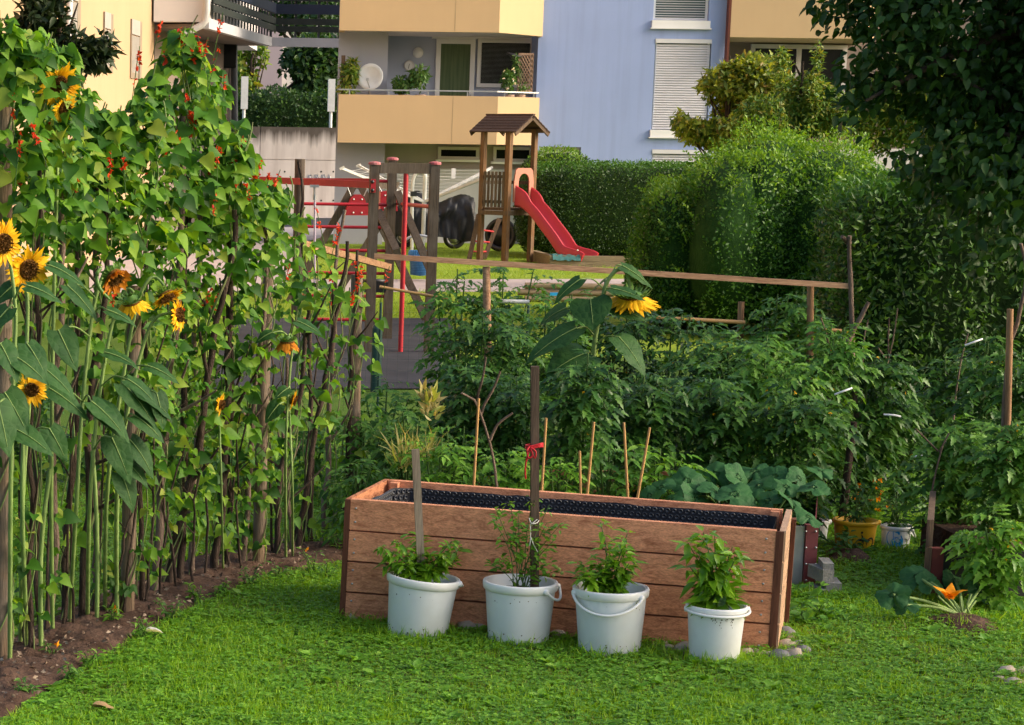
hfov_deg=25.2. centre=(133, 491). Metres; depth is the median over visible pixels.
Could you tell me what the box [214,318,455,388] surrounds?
rubber mat
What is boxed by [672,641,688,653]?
stone
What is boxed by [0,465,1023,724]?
grass
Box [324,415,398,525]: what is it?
garden plant
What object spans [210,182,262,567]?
bean pole
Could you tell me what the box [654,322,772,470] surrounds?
tomato plant
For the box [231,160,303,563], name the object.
bean plant
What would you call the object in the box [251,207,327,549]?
bean plant
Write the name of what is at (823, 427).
tomato plant
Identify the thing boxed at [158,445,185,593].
twig
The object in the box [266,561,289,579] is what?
weed
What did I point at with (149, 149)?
bean plant
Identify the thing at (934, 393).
tomato plant
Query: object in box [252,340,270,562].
bean post
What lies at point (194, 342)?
bean pole
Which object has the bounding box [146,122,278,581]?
bean plant
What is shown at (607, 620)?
bucket
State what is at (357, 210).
toddler swing
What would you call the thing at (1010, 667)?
stone
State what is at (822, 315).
tomato plant
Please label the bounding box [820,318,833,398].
dry twig
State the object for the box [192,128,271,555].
bean plant
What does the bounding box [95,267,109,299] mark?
bean pod
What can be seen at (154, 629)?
dead leaf
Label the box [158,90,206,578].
bean pole
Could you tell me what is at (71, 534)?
twig
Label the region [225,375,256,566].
twig
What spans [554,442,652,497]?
garden plant
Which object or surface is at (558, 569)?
tomato
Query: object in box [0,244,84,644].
sunflower
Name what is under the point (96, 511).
sunflower stalk
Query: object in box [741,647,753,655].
stone
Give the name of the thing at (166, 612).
weed
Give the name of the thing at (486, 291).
post
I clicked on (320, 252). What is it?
bean plant
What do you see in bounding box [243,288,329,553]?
bean pole
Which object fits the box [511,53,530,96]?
potted plant
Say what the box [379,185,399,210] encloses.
toddler swing
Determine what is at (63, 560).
bean pole
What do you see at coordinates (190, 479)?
bean pole
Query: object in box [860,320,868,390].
dry twig
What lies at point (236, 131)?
shrub
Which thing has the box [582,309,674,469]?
tomato plant
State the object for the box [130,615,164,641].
weed
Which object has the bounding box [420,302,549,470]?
tomato plant
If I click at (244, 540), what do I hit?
bean pole
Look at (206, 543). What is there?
twig
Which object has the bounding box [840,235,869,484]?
branch pole
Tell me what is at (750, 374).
tomato plant
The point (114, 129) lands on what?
bean plant
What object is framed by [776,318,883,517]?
tomato plant
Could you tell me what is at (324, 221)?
asphalt
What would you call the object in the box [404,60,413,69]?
wall clock
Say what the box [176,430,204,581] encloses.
twig
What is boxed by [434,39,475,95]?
balcony door
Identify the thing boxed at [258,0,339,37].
tree
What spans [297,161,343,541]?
bean pole
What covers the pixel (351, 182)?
swing beam
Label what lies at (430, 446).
withered plant
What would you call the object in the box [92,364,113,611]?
twig
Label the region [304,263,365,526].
bean plant
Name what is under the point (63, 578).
bean plant
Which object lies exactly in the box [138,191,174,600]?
bean pole
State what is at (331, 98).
white post
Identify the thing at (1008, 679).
stone
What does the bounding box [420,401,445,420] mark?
withered plant
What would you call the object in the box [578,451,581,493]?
bamboo cane
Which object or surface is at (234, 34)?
covered walkway
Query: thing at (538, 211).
slide tower
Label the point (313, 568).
weed
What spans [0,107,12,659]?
bean post
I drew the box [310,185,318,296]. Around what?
swing rope
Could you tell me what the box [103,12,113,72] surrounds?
window
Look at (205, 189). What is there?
bean plant
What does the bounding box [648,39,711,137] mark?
window
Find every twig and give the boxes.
[14,443,23,643]
[44,371,66,629]
[58,372,79,622]
[60,314,106,623]
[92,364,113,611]
[108,274,172,612]
[109,464,153,611]
[142,438,155,601]
[146,400,189,585]
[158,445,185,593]
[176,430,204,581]
[197,406,227,572]
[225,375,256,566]
[235,412,264,567]
[269,343,282,551]
[294,262,334,541]
[302,357,321,541]
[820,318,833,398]
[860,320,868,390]
[877,308,897,382]
[915,428,949,490]
[952,333,968,419]
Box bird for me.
[506,52,521,57]
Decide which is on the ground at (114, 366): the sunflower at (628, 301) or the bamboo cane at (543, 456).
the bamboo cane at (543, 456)
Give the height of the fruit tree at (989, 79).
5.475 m
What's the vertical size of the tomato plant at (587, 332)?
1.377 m
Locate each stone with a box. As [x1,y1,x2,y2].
[457,620,475,631]
[549,629,565,639]
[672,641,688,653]
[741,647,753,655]
[767,649,791,661]
[779,638,796,647]
[781,626,795,636]
[788,648,801,660]
[791,644,810,652]
[998,665,1015,671]
[1004,677,1021,685]
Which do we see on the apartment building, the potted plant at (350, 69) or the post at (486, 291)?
the potted plant at (350, 69)
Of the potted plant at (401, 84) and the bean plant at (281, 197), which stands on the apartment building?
the potted plant at (401, 84)
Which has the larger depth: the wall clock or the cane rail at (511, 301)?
the wall clock
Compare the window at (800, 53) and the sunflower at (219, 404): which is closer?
the sunflower at (219, 404)
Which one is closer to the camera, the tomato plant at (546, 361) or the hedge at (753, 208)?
the tomato plant at (546, 361)
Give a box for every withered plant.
[374,423,437,472]
[406,421,448,457]
[414,378,447,410]
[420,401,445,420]
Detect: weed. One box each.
[13,677,41,695]
[38,641,62,653]
[57,661,83,683]
[75,647,105,672]
[100,602,123,621]
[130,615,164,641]
[154,596,188,623]
[184,582,211,604]
[212,578,232,598]
[238,564,265,587]
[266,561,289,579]
[295,547,324,573]
[316,562,340,580]
[326,535,342,548]
[790,600,827,624]
[792,581,829,599]
[802,586,838,619]
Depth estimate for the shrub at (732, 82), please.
36.61 m
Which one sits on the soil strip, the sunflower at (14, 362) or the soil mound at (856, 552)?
the sunflower at (14, 362)
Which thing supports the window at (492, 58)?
in the apartment building
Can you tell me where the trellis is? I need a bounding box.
[517,53,533,91]
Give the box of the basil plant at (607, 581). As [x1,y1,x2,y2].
[565,518,648,596]
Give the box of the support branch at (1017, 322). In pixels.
[1001,243,1023,432]
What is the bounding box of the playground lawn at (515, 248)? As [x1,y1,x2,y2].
[156,238,780,356]
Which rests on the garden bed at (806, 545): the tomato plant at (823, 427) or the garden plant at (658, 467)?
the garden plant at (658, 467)
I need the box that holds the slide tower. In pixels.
[467,114,598,261]
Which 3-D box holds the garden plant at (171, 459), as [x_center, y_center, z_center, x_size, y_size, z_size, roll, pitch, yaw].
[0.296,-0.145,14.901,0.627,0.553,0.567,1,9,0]
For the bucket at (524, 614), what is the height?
0.298 m
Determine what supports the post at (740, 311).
on the ground at (114, 366)
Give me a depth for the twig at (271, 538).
12.42 m
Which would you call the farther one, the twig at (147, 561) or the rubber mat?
the rubber mat
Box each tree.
[0,0,125,341]
[237,46,271,95]
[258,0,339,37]
[266,25,338,95]
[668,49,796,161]
[799,0,1023,290]
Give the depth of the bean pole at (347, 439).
13.22 m
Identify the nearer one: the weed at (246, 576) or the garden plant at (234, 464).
the weed at (246, 576)
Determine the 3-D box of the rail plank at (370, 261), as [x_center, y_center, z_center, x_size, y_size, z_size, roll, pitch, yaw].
[1.135,-1.445,13.334,0.030,0.324,1.876,6,10,31]
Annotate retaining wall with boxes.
[239,127,335,216]
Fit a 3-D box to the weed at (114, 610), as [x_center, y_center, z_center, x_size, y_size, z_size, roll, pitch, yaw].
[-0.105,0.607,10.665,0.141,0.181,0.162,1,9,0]
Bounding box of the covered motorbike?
[395,190,475,248]
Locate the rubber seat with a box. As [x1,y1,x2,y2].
[363,279,388,292]
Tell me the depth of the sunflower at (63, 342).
9.74 m
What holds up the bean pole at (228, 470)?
on the soil strip
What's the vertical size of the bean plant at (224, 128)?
2.914 m
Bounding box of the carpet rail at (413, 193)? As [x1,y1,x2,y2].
[410,174,426,249]
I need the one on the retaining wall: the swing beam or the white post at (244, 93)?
the white post at (244, 93)
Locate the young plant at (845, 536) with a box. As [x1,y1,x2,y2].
[817,525,875,555]
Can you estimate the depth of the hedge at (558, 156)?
47.79 m
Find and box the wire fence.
[249,302,662,416]
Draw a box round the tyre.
[485,218,516,250]
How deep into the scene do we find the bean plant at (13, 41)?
9.43 m
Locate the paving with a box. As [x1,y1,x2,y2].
[89,217,623,291]
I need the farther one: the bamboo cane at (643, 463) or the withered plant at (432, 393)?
the withered plant at (432, 393)
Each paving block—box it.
[807,564,833,582]
[811,583,833,593]
[818,557,833,569]
[824,577,841,589]
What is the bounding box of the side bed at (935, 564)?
[920,491,1023,600]
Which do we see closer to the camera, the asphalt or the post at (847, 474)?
the post at (847, 474)
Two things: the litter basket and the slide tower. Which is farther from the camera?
the slide tower
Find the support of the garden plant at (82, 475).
on the ground at (114, 366)
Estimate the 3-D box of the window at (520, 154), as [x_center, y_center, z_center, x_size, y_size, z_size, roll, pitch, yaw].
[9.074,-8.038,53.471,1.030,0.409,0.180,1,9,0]
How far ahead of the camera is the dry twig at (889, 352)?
14.93 m
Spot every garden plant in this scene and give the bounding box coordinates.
[14,397,69,486]
[80,400,123,488]
[145,435,219,494]
[212,442,289,498]
[277,413,345,499]
[315,372,434,486]
[316,458,393,546]
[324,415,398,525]
[365,404,455,485]
[388,433,484,484]
[424,425,499,485]
[465,446,544,490]
[513,457,596,494]
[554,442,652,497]
[615,444,719,500]
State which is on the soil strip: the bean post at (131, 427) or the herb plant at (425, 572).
the bean post at (131, 427)
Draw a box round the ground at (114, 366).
[8,234,1023,724]
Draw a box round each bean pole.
[18,170,64,647]
[18,235,65,640]
[44,151,88,627]
[61,211,80,617]
[78,182,147,616]
[79,180,115,606]
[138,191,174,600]
[150,95,216,590]
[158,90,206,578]
[165,210,238,582]
[187,146,233,572]
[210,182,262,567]
[224,235,250,564]
[234,227,278,561]
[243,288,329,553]
[277,357,324,549]
[296,241,348,545]
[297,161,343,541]
[321,210,353,535]
[341,250,377,527]
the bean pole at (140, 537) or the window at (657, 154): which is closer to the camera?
the bean pole at (140, 537)
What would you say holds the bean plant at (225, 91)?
on the soil strip
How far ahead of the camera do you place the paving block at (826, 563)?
11.67 m
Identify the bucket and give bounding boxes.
[387,570,463,640]
[483,574,561,648]
[571,581,649,657]
[684,603,750,665]
[808,518,831,541]
[832,516,880,548]
[880,523,915,548]
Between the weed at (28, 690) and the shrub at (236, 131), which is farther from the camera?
the shrub at (236, 131)
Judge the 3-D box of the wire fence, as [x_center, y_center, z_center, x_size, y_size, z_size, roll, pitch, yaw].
[2.780,-1.112,19.072,3.580,0.980,0.042,1,9,0]
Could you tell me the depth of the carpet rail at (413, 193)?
45.56 m
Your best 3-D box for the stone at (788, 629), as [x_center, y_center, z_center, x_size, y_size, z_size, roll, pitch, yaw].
[3.123,0.682,10.690,0.095,0.075,0.097,1,9,0]
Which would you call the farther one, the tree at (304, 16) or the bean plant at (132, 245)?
the tree at (304, 16)
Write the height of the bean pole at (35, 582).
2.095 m
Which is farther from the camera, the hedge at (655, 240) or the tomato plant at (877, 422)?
the hedge at (655, 240)
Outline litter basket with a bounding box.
[406,234,426,275]
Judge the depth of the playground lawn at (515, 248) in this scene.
39.90 m
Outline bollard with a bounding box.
[370,325,381,391]
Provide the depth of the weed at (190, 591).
11.19 m
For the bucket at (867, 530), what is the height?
0.182 m
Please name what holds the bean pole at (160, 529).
on the soil strip
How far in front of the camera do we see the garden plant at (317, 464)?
14.55 m
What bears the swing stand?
on the playground lawn at (515, 248)
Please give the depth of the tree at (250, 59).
82.51 m
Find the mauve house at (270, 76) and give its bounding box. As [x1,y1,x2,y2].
[242,1,318,92]
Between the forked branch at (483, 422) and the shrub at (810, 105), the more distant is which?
the shrub at (810, 105)
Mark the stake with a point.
(534, 435)
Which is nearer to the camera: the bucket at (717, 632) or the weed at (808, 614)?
the bucket at (717, 632)
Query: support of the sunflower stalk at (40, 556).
on the soil strip
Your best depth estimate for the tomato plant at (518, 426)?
13.20 m
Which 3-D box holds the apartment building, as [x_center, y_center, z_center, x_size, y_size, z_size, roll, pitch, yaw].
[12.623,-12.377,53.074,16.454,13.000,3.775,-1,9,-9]
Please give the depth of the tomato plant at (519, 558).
10.40 m
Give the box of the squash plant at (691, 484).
[640,461,832,527]
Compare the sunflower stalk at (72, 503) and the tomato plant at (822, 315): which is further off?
the tomato plant at (822, 315)
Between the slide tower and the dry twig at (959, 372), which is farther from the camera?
the slide tower
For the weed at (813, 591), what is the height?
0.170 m
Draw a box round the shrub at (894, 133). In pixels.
[839,53,978,165]
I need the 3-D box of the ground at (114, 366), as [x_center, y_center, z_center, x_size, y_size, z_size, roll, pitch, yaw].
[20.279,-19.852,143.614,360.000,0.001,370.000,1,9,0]
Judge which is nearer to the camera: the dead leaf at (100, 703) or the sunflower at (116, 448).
the dead leaf at (100, 703)
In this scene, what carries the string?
attached to the stake
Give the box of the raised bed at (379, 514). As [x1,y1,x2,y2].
[339,479,795,650]
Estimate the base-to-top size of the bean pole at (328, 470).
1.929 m
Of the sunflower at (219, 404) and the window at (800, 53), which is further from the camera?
the window at (800, 53)
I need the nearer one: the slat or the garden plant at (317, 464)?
the slat
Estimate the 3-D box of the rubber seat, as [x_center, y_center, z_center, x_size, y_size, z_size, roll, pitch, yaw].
[2.748,-2.355,25.537,0.300,0.151,0.280,1,9,0]
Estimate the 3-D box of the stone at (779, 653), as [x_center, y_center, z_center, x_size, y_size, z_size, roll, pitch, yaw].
[2.950,0.760,10.192,0.111,0.078,0.106,1,9,0]
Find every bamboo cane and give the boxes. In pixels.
[472,398,479,485]
[540,418,546,490]
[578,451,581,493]
[586,422,594,493]
[623,422,628,496]
[636,427,650,497]
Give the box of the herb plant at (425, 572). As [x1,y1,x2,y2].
[372,531,472,582]
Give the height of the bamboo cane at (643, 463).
0.845 m
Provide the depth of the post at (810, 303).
14.27 m
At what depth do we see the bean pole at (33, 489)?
9.85 m
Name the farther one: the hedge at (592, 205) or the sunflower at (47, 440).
the hedge at (592, 205)
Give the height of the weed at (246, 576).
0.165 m
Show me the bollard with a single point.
(374, 355)
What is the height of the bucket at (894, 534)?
0.145 m
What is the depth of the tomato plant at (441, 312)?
14.43 m
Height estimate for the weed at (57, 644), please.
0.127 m
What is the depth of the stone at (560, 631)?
10.57 m
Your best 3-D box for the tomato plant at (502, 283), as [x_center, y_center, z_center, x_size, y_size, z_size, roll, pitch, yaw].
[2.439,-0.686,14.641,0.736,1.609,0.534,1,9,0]
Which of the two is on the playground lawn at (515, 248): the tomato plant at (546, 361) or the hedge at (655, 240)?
the hedge at (655, 240)
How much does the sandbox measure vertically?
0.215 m
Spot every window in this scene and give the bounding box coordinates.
[71,0,80,37]
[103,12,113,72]
[130,19,141,78]
[224,44,235,68]
[435,147,479,161]
[476,39,531,87]
[491,147,529,163]
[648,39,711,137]
[650,0,711,29]
[651,149,706,167]
[750,44,847,91]
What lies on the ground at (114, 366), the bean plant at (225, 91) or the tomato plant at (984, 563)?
the tomato plant at (984, 563)
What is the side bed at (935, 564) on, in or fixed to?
on the ground at (114, 366)
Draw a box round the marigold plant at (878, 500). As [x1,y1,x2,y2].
[849,478,893,516]
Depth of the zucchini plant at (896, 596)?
11.10 m
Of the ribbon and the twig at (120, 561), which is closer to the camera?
the ribbon
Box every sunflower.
[0,218,62,658]
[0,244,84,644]
[15,373,67,641]
[36,61,95,628]
[44,262,135,621]
[85,287,156,614]
[103,276,183,608]
[112,299,184,584]
[213,393,225,567]
[255,318,321,557]
[265,385,297,555]
[525,262,660,493]
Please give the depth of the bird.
51.91 m
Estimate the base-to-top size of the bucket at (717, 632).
0.262 m
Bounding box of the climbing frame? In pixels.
[291,157,440,351]
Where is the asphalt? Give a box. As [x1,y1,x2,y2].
[285,218,330,226]
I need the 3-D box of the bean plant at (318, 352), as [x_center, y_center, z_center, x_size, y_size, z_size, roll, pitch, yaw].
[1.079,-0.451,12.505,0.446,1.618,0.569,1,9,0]
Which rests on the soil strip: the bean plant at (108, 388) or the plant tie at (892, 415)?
the bean plant at (108, 388)
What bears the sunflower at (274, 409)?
on the soil strip
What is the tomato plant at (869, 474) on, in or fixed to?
on the ground at (114, 366)
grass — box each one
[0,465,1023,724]
[12,428,359,622]
[202,240,622,318]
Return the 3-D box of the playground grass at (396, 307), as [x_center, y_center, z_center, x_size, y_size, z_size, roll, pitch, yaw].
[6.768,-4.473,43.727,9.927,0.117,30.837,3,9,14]
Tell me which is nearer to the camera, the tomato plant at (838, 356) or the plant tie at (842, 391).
the plant tie at (842, 391)
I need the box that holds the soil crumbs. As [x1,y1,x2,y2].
[0,533,341,702]
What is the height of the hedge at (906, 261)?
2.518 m
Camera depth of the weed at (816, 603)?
11.12 m
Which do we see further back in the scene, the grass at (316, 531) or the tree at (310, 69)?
the tree at (310, 69)
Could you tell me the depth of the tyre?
49.69 m
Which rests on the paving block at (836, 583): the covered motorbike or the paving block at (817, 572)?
the paving block at (817, 572)
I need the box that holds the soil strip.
[0,540,342,719]
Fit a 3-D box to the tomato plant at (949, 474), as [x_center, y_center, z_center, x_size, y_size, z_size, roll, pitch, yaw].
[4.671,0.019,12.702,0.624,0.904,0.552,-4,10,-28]
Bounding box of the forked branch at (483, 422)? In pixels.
[461,357,512,486]
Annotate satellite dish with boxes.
[358,63,382,94]
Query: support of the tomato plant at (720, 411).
on the garden bed at (806, 545)
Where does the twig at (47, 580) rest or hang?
on the soil strip
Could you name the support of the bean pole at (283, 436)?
on the soil strip
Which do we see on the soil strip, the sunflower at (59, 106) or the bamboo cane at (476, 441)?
the sunflower at (59, 106)
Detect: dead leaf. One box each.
[91,701,113,709]
[146,627,162,632]
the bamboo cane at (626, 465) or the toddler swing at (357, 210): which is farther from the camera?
the toddler swing at (357, 210)
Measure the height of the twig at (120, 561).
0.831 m
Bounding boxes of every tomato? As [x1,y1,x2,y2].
[552,565,563,576]
[828,461,882,522]
[880,470,919,527]
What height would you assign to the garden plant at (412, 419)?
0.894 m
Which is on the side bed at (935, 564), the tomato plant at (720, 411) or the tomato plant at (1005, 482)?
the tomato plant at (1005, 482)
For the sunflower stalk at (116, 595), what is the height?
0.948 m
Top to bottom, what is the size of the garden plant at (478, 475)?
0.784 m
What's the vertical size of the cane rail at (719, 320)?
0.048 m
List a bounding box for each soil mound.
[824,546,876,568]
[918,612,1006,637]
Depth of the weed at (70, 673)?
9.56 m
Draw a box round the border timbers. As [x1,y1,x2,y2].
[518,282,624,301]
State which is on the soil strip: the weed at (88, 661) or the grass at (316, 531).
the weed at (88, 661)
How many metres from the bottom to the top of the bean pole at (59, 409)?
2.374 m
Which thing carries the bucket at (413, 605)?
on the ground at (114, 366)
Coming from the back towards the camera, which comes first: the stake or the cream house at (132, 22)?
the cream house at (132, 22)
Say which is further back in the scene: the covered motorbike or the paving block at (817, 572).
the covered motorbike
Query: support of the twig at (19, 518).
on the soil strip
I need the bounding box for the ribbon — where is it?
[524,443,543,478]
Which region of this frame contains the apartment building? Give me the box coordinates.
[333,0,980,243]
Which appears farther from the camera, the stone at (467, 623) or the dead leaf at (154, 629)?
the stone at (467, 623)
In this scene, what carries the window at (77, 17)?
in the cream house at (132, 22)
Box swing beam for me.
[259,177,375,191]
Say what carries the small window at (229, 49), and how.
in the cream house at (132, 22)
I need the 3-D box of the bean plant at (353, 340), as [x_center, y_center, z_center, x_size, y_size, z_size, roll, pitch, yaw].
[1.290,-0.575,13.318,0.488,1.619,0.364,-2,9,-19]
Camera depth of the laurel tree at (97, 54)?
23.43 m
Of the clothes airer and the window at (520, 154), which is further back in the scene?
the window at (520, 154)
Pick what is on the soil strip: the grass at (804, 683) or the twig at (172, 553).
the twig at (172, 553)
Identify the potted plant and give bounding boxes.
[336,56,361,94]
[390,73,412,94]
[406,63,432,93]
[498,67,518,96]
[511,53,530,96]
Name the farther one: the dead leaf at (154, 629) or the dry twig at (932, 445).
the dry twig at (932, 445)
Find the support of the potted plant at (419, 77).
on the apartment building
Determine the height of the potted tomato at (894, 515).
0.403 m
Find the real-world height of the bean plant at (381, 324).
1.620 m
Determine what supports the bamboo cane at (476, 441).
on the ground at (114, 366)
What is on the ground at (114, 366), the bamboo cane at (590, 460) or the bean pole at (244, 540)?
the bamboo cane at (590, 460)
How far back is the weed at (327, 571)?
11.90 m
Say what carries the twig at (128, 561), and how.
on the soil strip
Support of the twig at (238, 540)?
on the soil strip
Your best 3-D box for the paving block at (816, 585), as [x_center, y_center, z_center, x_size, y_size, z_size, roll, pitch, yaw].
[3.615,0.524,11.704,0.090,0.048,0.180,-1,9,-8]
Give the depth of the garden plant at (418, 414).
14.07 m
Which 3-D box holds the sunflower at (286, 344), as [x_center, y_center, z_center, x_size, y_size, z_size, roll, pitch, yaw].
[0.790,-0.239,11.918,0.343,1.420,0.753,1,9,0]
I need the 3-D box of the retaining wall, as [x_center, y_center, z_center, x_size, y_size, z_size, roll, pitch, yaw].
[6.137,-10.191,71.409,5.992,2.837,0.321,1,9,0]
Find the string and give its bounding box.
[529,518,538,551]
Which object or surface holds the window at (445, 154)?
in the apartment building
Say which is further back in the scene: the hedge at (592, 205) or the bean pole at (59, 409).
the hedge at (592, 205)
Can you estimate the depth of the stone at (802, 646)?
10.32 m
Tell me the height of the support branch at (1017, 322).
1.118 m
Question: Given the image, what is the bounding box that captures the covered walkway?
[154,0,339,47]
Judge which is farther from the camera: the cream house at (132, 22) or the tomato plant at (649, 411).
the cream house at (132, 22)
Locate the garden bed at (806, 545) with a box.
[448,468,818,586]
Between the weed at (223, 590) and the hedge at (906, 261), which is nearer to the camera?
the weed at (223, 590)
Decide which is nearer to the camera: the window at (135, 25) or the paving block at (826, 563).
the paving block at (826, 563)
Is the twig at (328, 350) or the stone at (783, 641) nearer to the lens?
the stone at (783, 641)
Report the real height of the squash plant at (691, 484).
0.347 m
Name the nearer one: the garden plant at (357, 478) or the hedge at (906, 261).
the garden plant at (357, 478)
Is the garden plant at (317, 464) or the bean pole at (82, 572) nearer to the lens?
the bean pole at (82, 572)
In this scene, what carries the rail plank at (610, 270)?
attached to the post at (486, 291)
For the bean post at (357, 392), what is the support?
on the ground at (114, 366)
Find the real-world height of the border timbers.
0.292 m
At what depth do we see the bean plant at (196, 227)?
10.82 m
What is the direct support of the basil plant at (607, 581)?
in the bucket at (607, 620)
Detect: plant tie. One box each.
[834,387,852,394]
[884,414,900,416]
[965,338,982,345]
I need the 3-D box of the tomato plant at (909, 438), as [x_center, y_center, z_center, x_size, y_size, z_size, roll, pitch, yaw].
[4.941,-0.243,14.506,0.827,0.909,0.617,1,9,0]
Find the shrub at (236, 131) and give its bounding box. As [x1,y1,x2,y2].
[232,126,251,182]
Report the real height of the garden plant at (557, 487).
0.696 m
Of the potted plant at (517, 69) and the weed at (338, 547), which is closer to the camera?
the weed at (338, 547)
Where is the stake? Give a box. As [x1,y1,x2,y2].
[530,366,538,586]
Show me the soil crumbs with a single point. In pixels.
(76, 651)
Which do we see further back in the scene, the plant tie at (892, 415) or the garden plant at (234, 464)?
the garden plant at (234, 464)
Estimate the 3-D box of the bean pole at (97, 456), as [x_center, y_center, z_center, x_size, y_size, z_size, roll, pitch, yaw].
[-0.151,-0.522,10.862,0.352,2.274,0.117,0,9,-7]
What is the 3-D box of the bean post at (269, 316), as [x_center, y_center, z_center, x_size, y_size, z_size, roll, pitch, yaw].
[0.735,-0.549,12.667,0.085,1.791,0.073,1,9,0]
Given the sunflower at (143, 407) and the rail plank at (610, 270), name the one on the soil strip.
the sunflower at (143, 407)
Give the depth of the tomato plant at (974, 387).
13.60 m
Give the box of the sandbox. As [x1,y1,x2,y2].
[533,250,626,266]
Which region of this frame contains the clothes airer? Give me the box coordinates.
[339,163,492,245]
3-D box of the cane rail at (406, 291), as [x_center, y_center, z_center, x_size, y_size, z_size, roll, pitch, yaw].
[1.839,-1.292,14.571,0.478,0.097,0.019,1,9,0]
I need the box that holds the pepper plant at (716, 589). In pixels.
[668,525,756,619]
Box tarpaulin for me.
[549,254,580,260]
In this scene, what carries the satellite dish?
on the apartment building
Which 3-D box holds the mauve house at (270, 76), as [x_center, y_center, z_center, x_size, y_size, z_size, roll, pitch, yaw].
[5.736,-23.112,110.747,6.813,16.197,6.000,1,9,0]
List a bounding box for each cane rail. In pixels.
[379,285,451,299]
[458,298,529,303]
[656,316,744,323]
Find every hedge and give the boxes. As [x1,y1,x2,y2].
[238,82,336,127]
[513,144,589,252]
[513,158,702,255]
[618,171,701,327]
[666,114,887,327]
[799,146,1023,410]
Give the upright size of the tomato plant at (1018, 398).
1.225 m
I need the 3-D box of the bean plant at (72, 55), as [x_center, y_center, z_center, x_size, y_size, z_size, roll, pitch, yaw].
[-0.351,-0.677,10.256,0.584,2.721,0.545,1,9,0]
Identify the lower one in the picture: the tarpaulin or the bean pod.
the bean pod
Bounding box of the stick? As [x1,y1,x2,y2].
[341,55,344,93]
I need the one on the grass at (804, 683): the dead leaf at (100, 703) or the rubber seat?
the dead leaf at (100, 703)
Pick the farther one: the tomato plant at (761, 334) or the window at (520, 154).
the window at (520, 154)
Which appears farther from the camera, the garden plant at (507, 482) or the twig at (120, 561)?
the garden plant at (507, 482)
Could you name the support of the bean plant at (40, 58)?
on the soil strip
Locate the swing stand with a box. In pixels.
[286,182,422,301]
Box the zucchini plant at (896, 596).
[874,565,992,614]
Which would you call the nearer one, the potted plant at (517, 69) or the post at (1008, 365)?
the post at (1008, 365)
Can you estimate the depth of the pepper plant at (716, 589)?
10.08 m
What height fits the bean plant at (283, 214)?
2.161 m
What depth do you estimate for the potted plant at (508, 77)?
51.67 m
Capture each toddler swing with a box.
[345,187,367,214]
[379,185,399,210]
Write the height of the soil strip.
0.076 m
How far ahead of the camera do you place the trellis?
52.05 m
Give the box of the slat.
[411,449,424,565]
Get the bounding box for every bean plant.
[0,13,67,647]
[0,27,93,635]
[0,31,110,649]
[12,42,121,597]
[12,65,148,619]
[50,102,162,606]
[56,105,165,575]
[81,96,196,611]
[92,57,214,598]
[122,15,229,590]
[132,12,235,560]
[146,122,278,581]
[160,64,258,574]
[187,135,282,564]
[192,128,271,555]
[209,171,306,560]
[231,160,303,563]
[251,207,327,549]
[267,256,344,553]
[271,222,341,539]
[290,267,365,545]
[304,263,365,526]
[316,261,391,528]
[327,266,389,493]
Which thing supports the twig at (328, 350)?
on the soil strip
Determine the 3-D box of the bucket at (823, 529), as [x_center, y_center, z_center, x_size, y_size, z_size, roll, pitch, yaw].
[4.080,0.231,13.330,0.168,0.132,0.158,1,9,0]
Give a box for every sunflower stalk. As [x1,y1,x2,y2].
[38,468,50,645]
[66,429,72,602]
[90,451,98,617]
[115,499,119,614]
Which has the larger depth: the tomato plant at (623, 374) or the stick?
the stick
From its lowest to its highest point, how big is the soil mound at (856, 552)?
0.074 m
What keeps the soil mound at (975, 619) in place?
on the ground at (114, 366)
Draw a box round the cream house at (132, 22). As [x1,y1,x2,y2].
[0,0,257,275]
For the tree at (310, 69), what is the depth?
78.01 m
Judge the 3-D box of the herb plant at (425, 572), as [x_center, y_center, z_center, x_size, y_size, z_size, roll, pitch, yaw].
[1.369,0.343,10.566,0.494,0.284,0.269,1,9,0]
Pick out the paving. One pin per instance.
(418, 283)
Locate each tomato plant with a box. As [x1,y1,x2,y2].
[408,268,506,480]
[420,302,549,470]
[423,363,529,484]
[455,266,564,464]
[456,373,558,488]
[484,495,569,586]
[485,303,599,466]
[536,289,622,468]
[539,348,632,494]
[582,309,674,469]
[594,372,698,498]
[599,307,725,470]
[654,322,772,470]
[661,374,774,503]
[673,330,833,491]
[721,294,829,482]
[724,382,867,542]
[762,286,845,503]
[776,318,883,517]
[799,425,905,509]
[828,351,929,514]
[840,383,961,512]
[887,412,995,555]
[903,350,997,504]
[939,336,1023,513]
[940,504,1023,615]
[953,421,1023,534]
[973,349,1023,519]
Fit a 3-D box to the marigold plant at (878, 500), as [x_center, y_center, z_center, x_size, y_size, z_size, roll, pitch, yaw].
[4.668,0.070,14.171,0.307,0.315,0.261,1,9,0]
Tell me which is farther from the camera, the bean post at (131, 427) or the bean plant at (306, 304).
the bean plant at (306, 304)
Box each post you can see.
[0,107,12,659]
[120,285,140,612]
[241,76,247,118]
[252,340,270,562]
[261,263,273,538]
[327,79,334,127]
[349,274,362,495]
[483,266,492,444]
[735,302,743,398]
[804,286,813,506]
[838,421,856,515]
[1004,309,1013,460]
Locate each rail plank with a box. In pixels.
[288,236,391,269]
[374,253,848,288]
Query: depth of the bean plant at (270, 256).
11.77 m
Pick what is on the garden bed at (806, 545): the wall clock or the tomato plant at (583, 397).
the tomato plant at (583, 397)
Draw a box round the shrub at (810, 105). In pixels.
[732,40,860,144]
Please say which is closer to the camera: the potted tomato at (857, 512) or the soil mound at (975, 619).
the soil mound at (975, 619)
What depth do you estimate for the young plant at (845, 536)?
12.74 m

